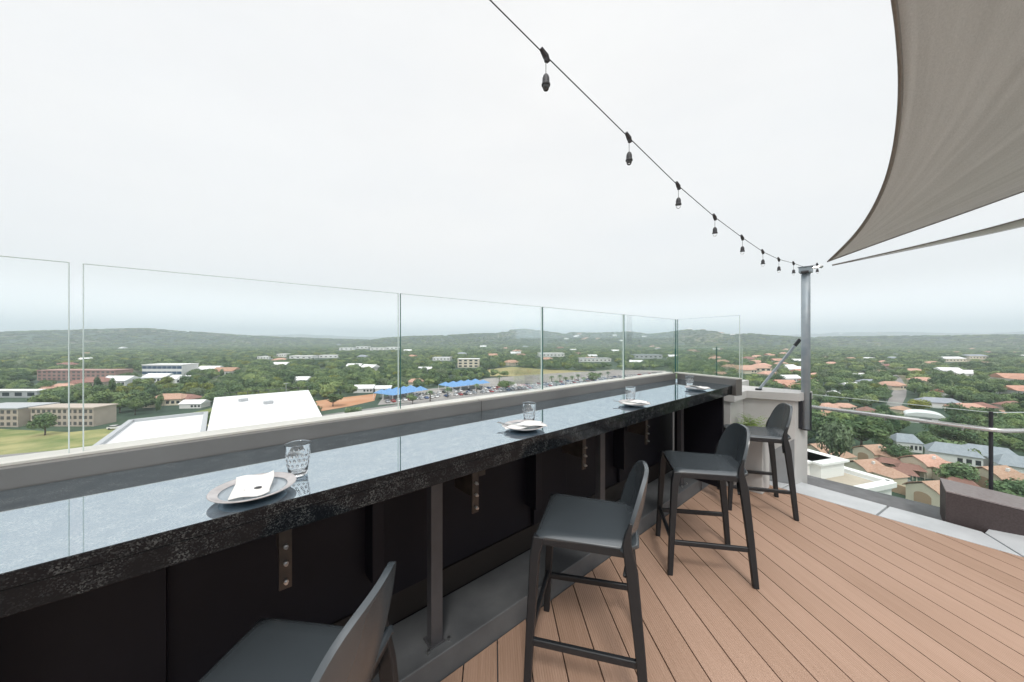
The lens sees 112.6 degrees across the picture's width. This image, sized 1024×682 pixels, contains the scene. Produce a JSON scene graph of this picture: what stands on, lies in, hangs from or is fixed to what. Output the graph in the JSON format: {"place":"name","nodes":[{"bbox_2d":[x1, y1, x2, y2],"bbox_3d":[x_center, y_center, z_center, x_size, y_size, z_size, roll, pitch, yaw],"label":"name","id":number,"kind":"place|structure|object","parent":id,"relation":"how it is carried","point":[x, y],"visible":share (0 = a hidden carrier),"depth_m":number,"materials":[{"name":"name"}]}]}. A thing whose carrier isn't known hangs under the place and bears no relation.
{"place":"outdoors","nodes":[
{"label":"outdoors","id":0,"kind":"place"},
{"bbox_2d":[0,408,211,454],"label":"meadow","id":1,"kind":"structure","parent":0,"point":[12,441],"depth_m":119.25,"materials":[{"name":"green plant"}]},
{"bbox_2d":[23,412,58,434],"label":"tree","id":2,"kind":"object","parent":1,"relation":"on","point":[41,420],"visible":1,"depth_m":123.34,"materials":[{"name":"green plant"}]},
{"bbox_2d":[316,394,375,410],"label":"bare soil","id":3,"kind":"structure","parent":0,"point":[345,402],"depth_m":190.71,"materials":[{"name":"soil"}]},
{"bbox_2d":[0,329,1023,498],"bbox_3d":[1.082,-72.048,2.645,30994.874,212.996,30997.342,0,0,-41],"label":"ground","id":4,"kind":"structure","parent":0,"point":[125,415],"depth_m":1531.59,"materials":[{"name":"green plant"}]},
{"bbox_2d":[0,389,44,397],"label":"warehouse","id":5,"kind":"structure","parent":4,"relation":"on","point":[16,393],"depth_m":207.67,"materials":[{"name":"grey"}]},
{"bbox_2d":[0,402,59,426],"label":"apartment block","id":6,"kind":"structure","parent":4,"relation":"on","point":[15,414],"depth_m":137.49,"materials":[{"name":"grey"}]},
{"bbox_2d":[27,394,59,401],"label":"tree","id":7,"kind":"object","parent":4,"relation":"on","point":[45,398],"visible":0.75,"depth_m":159.69,"materials":[{"name":"green plant"}]},
{"bbox_2d":[28,403,117,425],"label":"apartment block","id":8,"kind":"structure","parent":4,"relation":"on","point":[96,414],"depth_m":137.67,"materials":[{"name":"grey"}]},
{"bbox_2d":[73,389,92,399],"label":"tree","id":9,"kind":"object","parent":4,"relation":"on","point":[78,394],"visible":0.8,"depth_m":180.99,"materials":[{"name":"green plant"}]},
{"bbox_2d":[36,369,132,379],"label":"office building","id":10,"kind":"structure","parent":4,"relation":"on","point":[58,374],"depth_m":298.85,"materials":[{"name":"red brick"}]},
{"bbox_2d":[67,377,109,385],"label":"house","id":11,"kind":"structure","parent":4,"relation":"on","point":[104,380],"depth_m":253.13,"materials":[{"name":"orange ceramic"}]},
{"bbox_2d":[84,390,116,402],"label":"tree","id":12,"kind":"object","parent":4,"relation":"on","point":[106,396],"visible":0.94,"depth_m":161.80,"materials":[{"name":"green plant"}]},
{"bbox_2d":[106,376,142,385],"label":"house","id":13,"kind":"structure","parent":4,"relation":"on","point":[124,380],"depth_m":260.68,"materials":[{"name":"white paint"}]},
{"bbox_2d":[124,398,144,414],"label":"tree","id":14,"kind":"object","parent":4,"relation":"on","point":[134,403],"visible":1,"depth_m":157.83,"materials":[{"name":"green plant"}]},
{"bbox_2d":[140,373,174,381],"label":"house","id":15,"kind":"structure","parent":4,"relation":"on","point":[157,376],"depth_m":286.00,"materials":[{"name":"white paint"}]},
{"bbox_2d":[143,393,186,407],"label":"house","id":16,"kind":"structure","parent":4,"relation":"on","point":[175,398],"depth_m":183.10,"materials":[{"name":"ceramic"}]},
{"bbox_2d":[142,363,198,375],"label":"office building","id":17,"kind":"structure","parent":4,"relation":"on","point":[178,368],"depth_m":337.23,"materials":[{"name":"white paint"}]},
{"bbox_2d":[179,399,211,408],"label":"house","id":18,"kind":"structure","parent":4,"relation":"on","point":[194,403],"depth_m":175.15,"materials":[{"name":"white paint"}]},
{"bbox_2d":[92,387,321,445],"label":"factory hall","id":19,"kind":"structure","parent":4,"relation":"on","point":[239,410],"depth_m":73.94,"materials":[{"name":"white paint"}]},
{"bbox_2d":[0,385,559,457],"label":"highway","id":20,"kind":"structure","parent":4,"relation":"on","point":[396,405],"depth_m":187.55,"materials":[{"name":"grey asphalt"}]},
{"bbox_2d":[327,393,343,405],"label":"tree","id":21,"kind":"object","parent":4,"relation":"on","point":[332,397],"visible":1,"depth_m":179.00,"materials":[{"name":"green plant"}]},
{"bbox_2d":[354,384,375,392],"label":"house","id":22,"kind":"structure","parent":4,"relation":"on","point":[365,389],"depth_m":227.73,"materials":[{"name":"white paint"}]},
{"bbox_2d":[458,358,479,367],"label":"office building","id":23,"kind":"structure","parent":4,"relation":"on","point":[468,362],"depth_m":442.87,"materials":[{"name":"white paint"}]},
{"bbox_2d":[378,370,665,404],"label":"parking lot","id":24,"kind":"structure","parent":4,"relation":"on","point":[528,379],"depth_m":296.41,"materials":[{"name":"grey asphalt"}]},
{"bbox_2d":[578,358,611,361],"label":"warehouse","id":25,"kind":"structure","parent":4,"relation":"on","point":[594,359],"depth_m":565.51,"materials":[{"name":"white paint"}]},
{"bbox_2d":[633,354,662,358],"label":"warehouse","id":26,"kind":"structure","parent":4,"relation":"on","point":[647,356],"depth_m":668.33,"materials":[{"name":"grey"}]},
{"bbox_2d":[735,366,757,373],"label":"house","id":27,"kind":"structure","parent":4,"relation":"on","point":[748,370],"depth_m":365.32,"materials":[{"name":"ceramic"}]},
{"bbox_2d":[730,365,770,370],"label":"school building","id":28,"kind":"structure","parent":4,"relation":"on","point":[762,368],"depth_m":390.91,"materials":[{"name":"ceramic"}]},
{"bbox_2d":[807,442,856,459],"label":"townhouse","id":29,"kind":"structure","parent":4,"relation":"on","point":[847,455],"depth_m":95.16,"materials":[{"name":"ceramic"}]},
{"bbox_2d":[812,415,856,436],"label":"tree","id":30,"kind":"object","parent":4,"relation":"on","point":[818,421],"visible":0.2,"depth_m":110.14,"materials":[{"name":"green plant"}]},
{"bbox_2d":[834,403,856,409],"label":"house","id":31,"kind":"structure","parent":4,"relation":"on","point":[849,406],"depth_m":169.74,"materials":[{"name":"ceramic"}]},
{"bbox_2d":[807,449,896,494],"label":"penthouse block","id":32,"kind":"structure","parent":4,"relation":"on","point":[826,466],"depth_m":33.44,"materials":[{"name":"white paint"}]},
{"bbox_2d":[851,444,899,466],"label":"townhouse","id":33,"kind":"structure","parent":4,"relation":"on","point":[872,451],"depth_m":96.23,"materials":[{"name":"ceramic"}]},
{"bbox_2d":[844,459,909,486],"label":"townhouse","id":34,"kind":"structure","parent":4,"relation":"on","point":[874,466],"depth_m":81.74,"materials":[{"name":"ceramic"}]},
{"bbox_2d":[875,457,901,463],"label":"carport","id":35,"kind":"object","parent":4,"relation":"on","point":[886,460],"visible":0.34,"depth_m":91.15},
{"bbox_2d":[878,381,906,389],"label":"house","id":36,"kind":"structure","parent":4,"relation":"on","point":[893,385],"depth_m":242.23,"materials":[{"name":"ceramic"}]},
{"bbox_2d":[890,467,919,480],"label":"carport","id":37,"kind":"object","parent":4,"relation":"on","point":[910,472],"visible":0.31,"depth_m":83.35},
{"bbox_2d":[888,433,923,452],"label":"house","id":38,"kind":"structure","parent":4,"relation":"on","point":[914,442],"depth_m":106.62,"materials":[{"name":"white paint"}]},
{"bbox_2d":[894,463,927,479],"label":"carport","id":39,"kind":"object","parent":4,"relation":"on","point":[914,467],"visible":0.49,"depth_m":86.53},
{"bbox_2d":[905,384,934,396],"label":"tree","id":40,"kind":"object","parent":4,"relation":"on","point":[912,387],"visible":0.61,"depth_m":207.90,"materials":[{"name":"green plant"}]},
{"bbox_2d":[902,480,939,506],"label":"townhouse","id":41,"kind":"structure","parent":4,"relation":"on","point":[926,492],"depth_m":70.95,"materials":[{"name":"paint"}]},
{"bbox_2d":[914,491,930,504],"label":"door","id":42,"kind":"structure","parent":41,"relation":"in","point":[919,496],"depth_m":71.10,"materials":[{"name":"beige"}]},
{"bbox_2d":[903,409,944,423],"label":"arched hall","id":43,"kind":"structure","parent":4,"relation":"on","point":[924,414],"depth_m":142.89,"materials":[{"name":"white paint"}]},
{"bbox_2d":[914,432,944,444],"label":"tree","id":44,"kind":"object","parent":4,"relation":"on","point":[925,438],"visible":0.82,"depth_m":105.72,"materials":[{"name":"green plant"}]},
{"bbox_2d":[897,454,963,479],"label":"townhouse","id":45,"kind":"structure","parent":4,"relation":"on","point":[928,463],"depth_m":86.22,"materials":[{"name":"ceramic"}]},
{"bbox_2d":[914,397,960,407],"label":"house","id":46,"kind":"structure","parent":4,"relation":"on","point":[936,402],"depth_m":175.50,"materials":[{"name":"white paint"}]},
{"bbox_2d":[936,385,957,398],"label":"tree","id":47,"kind":"object","parent":4,"relation":"on","point":[951,390],"visible":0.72,"depth_m":192.05,"materials":[{"name":"green plant"}]},
{"bbox_2d":[923,441,985,466],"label":"house","id":48,"kind":"structure","parent":4,"relation":"on","point":[951,452],"depth_m":95.12,"materials":[{"name":"white paint"}]},
{"bbox_2d":[942,357,966,361],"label":"school building","id":49,"kind":"structure","parent":4,"relation":"on","point":[954,359],"depth_m":565.51,"materials":[{"name":"white paint"}]},
{"bbox_2d":[931,425,978,441],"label":"tree","id":50,"kind":"object","parent":4,"relation":"on","point":[951,433],"visible":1,"depth_m":106.95,"materials":[{"name":"green plant"}]},
{"bbox_2d":[942,402,970,416],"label":"tree","id":51,"kind":"object","parent":4,"relation":"on","point":[956,410],"visible":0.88,"depth_m":140.37,"materials":[{"name":"green plant"}]},
{"bbox_2d":[940,476,979,486],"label":"carport","id":52,"kind":"object","parent":4,"relation":"on","point":[965,481],"visible":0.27,"depth_m":77.73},
{"bbox_2d":[944,414,977,425],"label":"tree","id":53,"kind":"object","parent":4,"relation":"on","point":[965,419],"visible":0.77,"depth_m":123.32,"materials":[{"name":"green plant"}]},
{"bbox_2d":[954,388,973,402],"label":"tree","id":54,"kind":"object","parent":4,"relation":"on","point":[962,394],"visible":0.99,"depth_m":181.32,"materials":[{"name":"green plant"}]},
{"bbox_2d":[973,382,996,392],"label":"tree","id":55,"kind":"object","parent":4,"relation":"on","point":[983,387],"visible":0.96,"depth_m":206.34,"materials":[{"name":"green plant"}]},
{"bbox_2d":[963,443,1017,465],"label":"house","id":56,"kind":"structure","parent":4,"relation":"on","point":[983,449],"depth_m":93.39,"materials":[{"name":"white paint"}]},
{"bbox_2d":[974,416,1010,426],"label":"tree","id":57,"kind":"object","parent":4,"relation":"on","point":[984,422],"visible":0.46,"depth_m":122.55,"materials":[{"name":"green plant"}]},
{"bbox_2d":[978,432,1007,444],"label":"tree","id":58,"kind":"object","parent":4,"relation":"on","point":[997,437],"visible":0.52,"depth_m":105.68,"materials":[{"name":"green plant"}]},
{"bbox_2d":[972,465,1023,488],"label":"townhouse","id":59,"kind":"structure","parent":4,"relation":"on","point":[1001,472],"depth_m":78.64,"materials":[{"name":"ceramic"}]},
{"bbox_2d":[985,477,1023,496],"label":"tree","id":60,"kind":"object","parent":4,"relation":"on","point":[1012,487],"visible":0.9,"depth_m":68.70,"materials":[{"name":"green plant"}]},
{"bbox_2d":[987,454,1023,473],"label":"house","id":61,"kind":"structure","parent":4,"relation":"on","point":[1016,462],"depth_m":87.24,"materials":[{"name":"white paint"}]},
{"bbox_2d":[987,423,1023,435],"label":"tree","id":62,"kind":"object","parent":4,"relation":"on","point":[999,425],"visible":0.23,"depth_m":115.07,"materials":[{"name":"green plant"}]},
{"bbox_2d":[988,373,1023,381],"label":"house","id":63,"kind":"structure","parent":4,"relation":"on","point":[1011,376],"depth_m":274.74,"materials":[{"name":"ceramic"}]},
{"bbox_2d":[994,385,1023,393],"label":"house","id":64,"kind":"structure","parent":4,"relation":"on","point":[1014,388],"depth_m":215.25,"materials":[{"name":"ceramic"}]},
{"bbox_2d":[1005,418,1023,427],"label":"tree","id":65,"kind":"object","parent":4,"relation":"on","point":[1016,423],"visible":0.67,"depth_m":122.16,"materials":[{"name":"green plant"}]},
{"bbox_2d":[1010,441,1023,452],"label":"tree","id":66,"kind":"object","parent":4,"relation":"on","point":[1018,446],"visible":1,"depth_m":99.51,"materials":[{"name":"green plant"}]},
{"bbox_3d":[1.778,18.680,-0.674,8.200,33.540,6.650,0,0,-41],"label":"tower","id":67,"kind":"object","parent":4,"relation":"on","visible":0},
{"bbox_2d":[462,475,942,681],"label":"terrace slab","id":68,"kind":"structure","parent":67,"relation":"on","point":[916,507],"depth_m":3.27,"materials":[{"name":"grey concrete"}]},
{"bbox_2d":[0,413,671,681],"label":"parapet wall","id":69,"kind":"structure","parent":68,"relation":"on","point":[195,620],"depth_m":1.39,"materials":[{"name":"black"}]},
{"bbox_2d":[0,372,741,490],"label":"sill capping","id":70,"kind":"object","parent":69,"relation":"on","point":[24,470],"visible":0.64,"depth_m":1.28,"materials":[{"name":"grey"}]},
{"bbox_2d":[1,256,69,452],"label":"glass panel","id":71,"kind":"object","parent":70,"relation":"on","point":[68,343],"visible":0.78,"depth_m":1.01,"materials":[{"name":"grey"}]},
{"bbox_2d":[83,263,398,450],"bbox_3d":[-0.931,0.058,1.359,0.983,0.585,0.010,0,0,-41],"label":"glass panel","id":72,"kind":"object","parent":70,"relation":"on","point":[215,276],"visible":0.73,"depth_m":1.17,"materials":[{"name":"grey"}]},
{"bbox_2d":[400,293,541,408],"bbox_3d":[-0.175,0.058,2.015,1.000,0.585,0.010,0,0,-41],"label":"glass panel","id":73,"kind":"object","parent":70,"relation":"on","point":[461,299],"visible":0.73,"depth_m":1.80,"materials":[{"name":"teal"}]},
{"bbox_2d":[542,307,623,389],"bbox_3d":[0.598,0.058,2.687,1.027,0.585,0.010,0,0,-41],"label":"glass panel","id":74,"kind":"object","parent":70,"relation":"on","point":[579,310],"visible":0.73,"depth_m":2.46,"materials":[{"name":"teal"}]},
{"bbox_2d":[677,315,739,377],"bbox_3d":[1.935,0.058,3.407,0.010,0.585,0.663,0,0,-24],"label":"glass panel","id":75,"kind":"object","parent":70,"relation":"on","point":[706,317],"visible":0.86,"depth_m":3.13,"materials":[{"name":"teal"}]},
{"bbox_2d":[372,471,701,681],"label":"foot plinth","id":76,"kind":"structure","parent":68,"relation":"on","point":[483,612],"depth_m":1.73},
{"bbox_2d":[0,379,731,654],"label":"bar counter","id":77,"kind":"object","parent":76,"relation":"on","point":[61,540],"visible":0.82,"depth_m":1.01,"materials":[{"name":"stone"}]},
{"bbox_2d":[206,472,296,503],"bbox_3d":[-0.675,0.387,0.894,0.188,0.016,0.188,0,0,-41],"label":"plate","id":78,"kind":"object","parent":77,"relation":"on","point":[221,493],"visible":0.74,"depth_m":0.89,"materials":[{"name":"ceramic"}]},
{"bbox_2d":[228,470,273,499],"bbox_3d":[-0.675,0.376,0.889,0.091,0.029,0.101,0,0,-33],"label":"napkin","id":79,"kind":"object","parent":78,"relation":"on","point":[251,485],"visible":1,"depth_m":0.89,"materials":[{"name":"white paper"}]},
{"bbox_2d":[284,440,310,476],"bbox_3d":[-0.641,0.352,1.022,0.069,0.095,0.069,0,0,-41],"label":"tumbler","id":80,"kind":"object","parent":77,"relation":"on","point":[297,454],"visible":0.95,"depth_m":1.00,"materials":[{"name":"clear glass"}]},
{"bbox_2d":[504,420,543,430],"bbox_3d":[0.056,0.387,1.552,0.188,0.016,0.188,0,0,-41],"label":"plate","id":81,"kind":"object","parent":77,"relation":"on","point":[531,428],"visible":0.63,"depth_m":1.55,"materials":[{"name":"ceramic"}]},
{"bbox_2d":[502,420,546,429],"bbox_3d":[0.055,0.380,1.546,0.190,0.022,0.093,0,0,-13],"label":"napkin","id":82,"kind":"object","parent":81,"relation":"on","point":[532,423],"visible":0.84,"depth_m":1.53,"materials":[{"name":"white paper"}]},
{"bbox_2d":[522,402,535,419],"bbox_3d":[0.085,0.352,1.683,0.069,0.095,0.069,0,0,-41],"label":"tumbler","id":83,"kind":"object","parent":77,"relation":"on","point":[529,409],"visible":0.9,"depth_m":1.66,"materials":[{"name":"clear glass"}]},
{"bbox_2d":[625,386,635,399],"bbox_3d":[0.786,0.352,2.266,0.069,0.095,0.069,0,0,-41],"label":"tumbler","id":84,"kind":"object","parent":77,"relation":"on","point":[630,391],"visible":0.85,"depth_m":2.24,"materials":[{"name":"clear glass"}]},
{"bbox_2d":[672,380,748,450],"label":"parapet","id":85,"kind":"structure","parent":68,"relation":"on","point":[745,382],"depth_m":3.60,"materials":[{"name":"paint"}]},
{"bbox_2d":[441,484,1023,681],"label":"deck","id":86,"kind":"structure","parent":68,"relation":"on","point":[844,594],"depth_m":1.84,"materials":[{"name":"brown wood"}]},
{"bbox_2d":[198,561,398,681],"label":"bar stool","id":87,"kind":"object","parent":86,"relation":"on","point":[358,646],"visible":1,"depth_m":0.84,"materials":[{"name":"grey plastic"}]},
{"bbox_2d":[523,460,648,681],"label":"bar stool","id":88,"kind":"object","parent":86,"relation":"on","point":[592,525],"visible":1,"depth_m":1.41,"materials":[{"name":"black leather"}]},
{"bbox_2d":[656,423,759,589],"bbox_3d":[1.264,0.999,2.275,0.505,0.903,0.472,0,0,14],"label":"bar stool","id":89,"kind":"object","parent":86,"relation":"on","point":[724,463],"visible":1,"depth_m":2.14,"materials":[{"name":"grey plastic"}]},
{"bbox_2d":[734,441,768,493],"bbox_3d":[2.379,1.167,3.392,0.260,0.566,0.240,0,0,-41],"label":"planter box","id":90,"kind":"object","parent":86,"relation":"on","point":[757,458],"visible":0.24,"depth_m":3.26,"materials":[{"name":"paint"}]},
{"bbox_2d":[733,414,766,426],"bbox_3d":[2.392,0.795,3.403,0.618,0.169,0.528,0,0,-41],"label":"fern","id":91,"kind":"object","parent":90,"relation":"on","point":[750,423],"visible":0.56,"depth_m":3.39,"materials":[{"name":"green plant"}]},
{"bbox_2d":[717,403,798,520],"bbox_3d":[2.167,0.999,3.049,0.505,0.903,0.472,0,0,21],"label":"bar stool","id":92,"kind":"object","parent":86,"relation":"on","point":[775,429],"visible":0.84,"depth_m":2.92,"materials":[{"name":"grey plastic"}]},
{"bbox_2d":[724,385,811,485],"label":"concrete wall","id":93,"kind":"structure","parent":68,"relation":"on","point":[754,403],"depth_m":3.50,"materials":[{"name":"grey concrete"}]},
{"bbox_2d":[755,339,800,389],"bbox_3d":[2.826,0.251,3.637,0.478,0.553,0.070,0,0,-2],"label":"bracing stay","id":94,"kind":"object","parent":93,"relation":"on","point":[797,342],"visible":0.91,"depth_m":3.62,"materials":[{"name":"black metal"}]},
{"bbox_2d":[797,265,822,430],"bbox_3d":[3.006,0.069,3.450,0.133,1.672,0.197,0,0,-41],"label":"shade pole","id":95,"kind":"object","parent":93,"relation":"attached to","point":[805,411],"visible":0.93,"depth_m":3.44,"materials":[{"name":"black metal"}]},
{"bbox_2d":[489,0,818,274],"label":"string light","id":96,"kind":"object","parent":95,"relation":"hanging from","point":[546,85],"visible":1,"depth_m":1.35,"materials":[{"name":"grey"}]},
{"bbox_2d":[827,0,1023,261],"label":"shade sail","id":97,"kind":"object","parent":95,"relation":"attached to","point":[958,146],"visible":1,"depth_m":2.18,"materials":[{"name":"fabric"}]},
{"bbox_2d":[832,218,1023,265],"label":"shade sail","id":98,"kind":"object","parent":95,"relation":"attached to","point":[1018,223],"visible":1,"depth_m":3.51,"materials":[{"name":"fabric"}]},
{"bbox_2d":[769,480,1023,556],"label":"paving","id":99,"kind":"structure","parent":68,"relation":"on","point":[1010,543],"depth_m":2.74,"materials":[{"name":"grey concrete"}]},
{"bbox_2d":[812,394,1023,489],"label":"balustrade","id":100,"kind":"object","parent":68,"relation":"on","point":[990,429],"visible":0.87,"depth_m":2.93,"materials":[{"name":"grey metal"}]},
{"bbox_2d":[940,478,1023,535],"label":"brown box","id":101,"kind":"object","parent":68,"relation":"on","point":[983,510],"visible":0.98,"depth_m":2.67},
{"bbox_2d":[0,0,1023,337],"label":"sky","id":102,"kind":"structure","parent":0,"point":[415,147],"materials":[{"name":"white"}]},
{"bbox_2d":[488,367,613,375],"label":"dry meadow","id":103,"kind":"structure","parent":0,"point":[516,371],"depth_m":384.10,"materials":[{"name":"beige plant"}]},
{"bbox_2d":[886,374,906,405],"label":"suburb road","id":104,"kind":"structure","parent":0,"point":[898,397],"depth_m":211.33,"materials":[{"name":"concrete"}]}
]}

